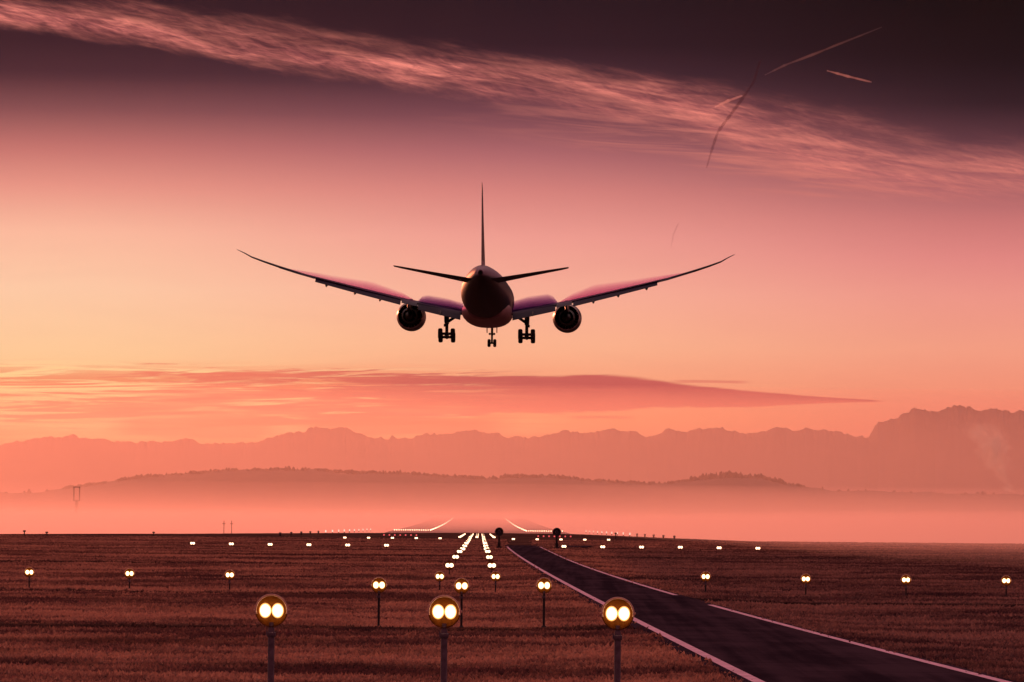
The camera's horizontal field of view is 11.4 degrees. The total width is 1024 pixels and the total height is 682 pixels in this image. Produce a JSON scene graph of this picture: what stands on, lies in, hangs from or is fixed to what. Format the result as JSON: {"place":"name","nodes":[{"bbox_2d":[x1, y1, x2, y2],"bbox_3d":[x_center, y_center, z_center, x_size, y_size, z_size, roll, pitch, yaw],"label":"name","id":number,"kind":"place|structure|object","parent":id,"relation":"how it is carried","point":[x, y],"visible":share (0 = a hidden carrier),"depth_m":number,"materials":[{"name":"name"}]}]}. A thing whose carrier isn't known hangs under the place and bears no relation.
{"place":"outdoors","nodes":[
{"label":"outdoors","id":0,"kind":"place"},
{"bbox_2d":[385,518,569,533],"bbox_3d":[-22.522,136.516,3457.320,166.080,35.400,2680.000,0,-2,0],"label":"runway","id":1,"kind":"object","parent":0,"point":[462,525],"visible":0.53,"depth_m":3045.46,"materials":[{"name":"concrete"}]},
{"bbox_2d":[237,185,734,346],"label":"airliner","id":2,"kind":"object","parent":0,"point":[487,296],"visible":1,"depth_m":618.00,"materials":[{"name":"paint"}]},
{"bbox_2d":[0,469,1023,539],"bbox_3d":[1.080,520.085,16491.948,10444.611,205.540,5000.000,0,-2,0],"label":"hills","id":3,"kind":"structure","parent":0,"point":[282,501],"depth_m":15396.72,"materials":[{"name":"pink"}]},
{"bbox_2d":[4,466,1023,495],"bbox_3d":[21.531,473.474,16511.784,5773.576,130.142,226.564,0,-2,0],"label":"woodland","id":4,"kind":"object","parent":3,"relation":"on","point":[729,474],"visible":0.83,"depth_m":16444.30,"materials":[{"name":"plant"}]},
{"bbox_2d":[0,405,1023,494],"bbox_3d":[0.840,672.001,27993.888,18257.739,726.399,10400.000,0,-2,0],"label":"mountains","id":5,"kind":"structure","parent":0,"point":[955,449],"depth_m":26833.92,"materials":[{"name":"pink"}]},
{"bbox_2d":[0,531,1023,681],"bbox_3d":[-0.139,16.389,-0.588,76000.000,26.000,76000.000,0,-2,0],"label":"ground","id":6,"kind":"structure","parent":0,"point":[523,538],"depth_m":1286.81,"materials":[{"name":"brown plant"}]},
{"bbox_2d":[24,567,34,587],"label":"approach light","id":7,"kind":"object","parent":6,"relation":"on","point":[29,572],"visible":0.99,"depth_m":265.70,"materials":[{"name":"glass"}]},
{"bbox_2d":[73,487,79,533],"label":"radio mast","id":8,"kind":"object","parent":6,"relation":"on","point":[76,516],"visible":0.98,"depth_m":8193.78,"materials":[{"name":"metal"}]},
{"bbox_2d":[124,568,134,587],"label":"approach light","id":9,"kind":"object","parent":6,"relation":"on","point":[129,573],"visible":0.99,"depth_m":265.70,"materials":[{"name":"glass"}]},
{"bbox_2d":[224,569,234,588],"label":"approach light","id":10,"kind":"object","parent":6,"relation":"on","point":[229,574],"visible":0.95,"depth_m":265.70,"materials":[{"name":"glass"}]},
{"bbox_2d":[254,594,288,681],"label":"approach light","id":11,"kind":"object","parent":6,"relation":"on","point":[265,605],"visible":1,"depth_m":85.85,"materials":[{"name":"metal"}]},
{"bbox_2d":[370,577,387,625],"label":"approach light","id":12,"kind":"object","parent":6,"relation":"on","point":[378,585],"visible":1,"depth_m":175.77,"materials":[{"name":"metal"}]},
{"bbox_2d":[434,571,445,589],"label":"approach light","id":13,"kind":"object","parent":6,"relation":"on","point":[439,576],"visible":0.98,"depth_m":265.70,"materials":[{"name":"glass"}]},
{"bbox_2d":[426,595,461,681],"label":"approach light","id":14,"kind":"object","parent":6,"relation":"on","point":[444,612],"visible":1,"depth_m":85.85,"materials":[{"name":"metal"}]},
{"bbox_2d":[445,561,453,573],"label":"approach light","id":15,"kind":"object","parent":6,"relation":"on","point":[449,565],"visible":0.96,"depth_m":355.68,"materials":[{"name":"white glass"}]},
{"bbox_2d":[452,553,458,563],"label":"approach light","id":16,"kind":"object","parent":6,"relation":"on","point":[455,556],"visible":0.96,"depth_m":445.62,"materials":[{"name":"white glass"}]},
{"bbox_2d":[457,548,462,556],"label":"approach light","id":17,"kind":"object","parent":6,"relation":"on","point":[459,551],"visible":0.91,"depth_m":535.57,"materials":[{"name":"white glass"}]},
{"bbox_2d":[453,578,469,627],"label":"approach light","id":18,"kind":"object","parent":6,"relation":"on","point":[461,586],"visible":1,"depth_m":175.77,"materials":[{"name":"metal"}]},
{"bbox_2d":[486,553,492,560],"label":"approach light","id":19,"kind":"object","parent":6,"relation":"on","point":[489,556],"visible":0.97,"depth_m":445.62,"materials":[{"name":"white glass"}]},
{"bbox_2d":[487,561,496,572],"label":"approach light","id":20,"kind":"object","parent":6,"relation":"on","point":[491,565],"visible":0.96,"depth_m":355.68,"materials":[{"name":"white glass"}]},
{"bbox_2d":[490,571,500,591],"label":"approach light","id":21,"kind":"object","parent":6,"relation":"on","point":[495,576],"visible":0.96,"depth_m":265.70,"materials":[{"name":"glass"}]},
{"bbox_2d":[495,527,502,547],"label":"round marker","id":22,"kind":"object","parent":6,"relation":"on","point":[498,531],"visible":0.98,"depth_m":734.43,"materials":[{"name":"metal"}]},
{"bbox_2d":[535,577,552,626],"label":"approach light","id":23,"kind":"object","parent":6,"relation":"on","point":[543,585],"visible":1,"depth_m":175.77,"materials":[{"name":"metal"}]},
{"bbox_2d":[553,528,560,547],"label":"round marker","id":24,"kind":"object","parent":6,"relation":"on","point":[556,532],"visible":0.97,"depth_m":734.43,"materials":[{"name":"metal"}]},
{"bbox_2d":[600,597,635,681],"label":"approach light","id":25,"kind":"object","parent":6,"relation":"on","point":[617,614],"visible":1,"depth_m":85.85,"materials":[{"name":"metal"}]},
{"bbox_2d":[700,571,710,591],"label":"approach light","id":26,"kind":"object","parent":6,"relation":"on","point":[705,576],"visible":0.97,"depth_m":265.70,"materials":[{"name":"glass"}]},
{"bbox_2d":[800,574,810,594],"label":"approach light","id":27,"kind":"object","parent":6,"relation":"on","point":[805,579],"visible":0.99,"depth_m":265.70,"materials":[{"name":"glass"}]},
{"bbox_2d":[900,574,911,594],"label":"approach light","id":28,"kind":"object","parent":6,"relation":"on","point":[905,579],"visible":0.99,"depth_m":265.70,"materials":[{"name":"glass"}]},
{"bbox_2d":[1000,575,1011,595],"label":"approach light","id":29,"kind":"object","parent":6,"relation":"on","point":[1006,580],"visible":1,"depth_m":265.70,"materials":[{"name":"metal"}]},
{"bbox_2d":[0,0,1023,444],"label":"sky","id":30,"kind":"structure","parent":0,"point":[859,164],"materials":[{"name":"pink"}]},
{"bbox_2d":[481,545,590,546],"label":"side road","id":31,"kind":"structure","parent":0,"point":[554,545],"depth_m":815.08,"materials":[{"name":"asphalt"}]},
{"bbox_2d":[505,545,1015,681],"bbox_3d":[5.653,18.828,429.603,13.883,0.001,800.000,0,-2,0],"label":"road","id":32,"kind":"structure","parent":0,"point":[765,651],"depth_m":150.13,"materials":[{"name":"grey asphalt"}]},
{"bbox_2d":[508,547,1009,681],"bbox_3d":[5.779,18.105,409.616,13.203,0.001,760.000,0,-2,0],"label":"road markings","id":33,"kind":"object","parent":32,"relation":"on","point":[715,660],"visible":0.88,"depth_m":149.79,"materials":[{"name":"paint"}]}
]}

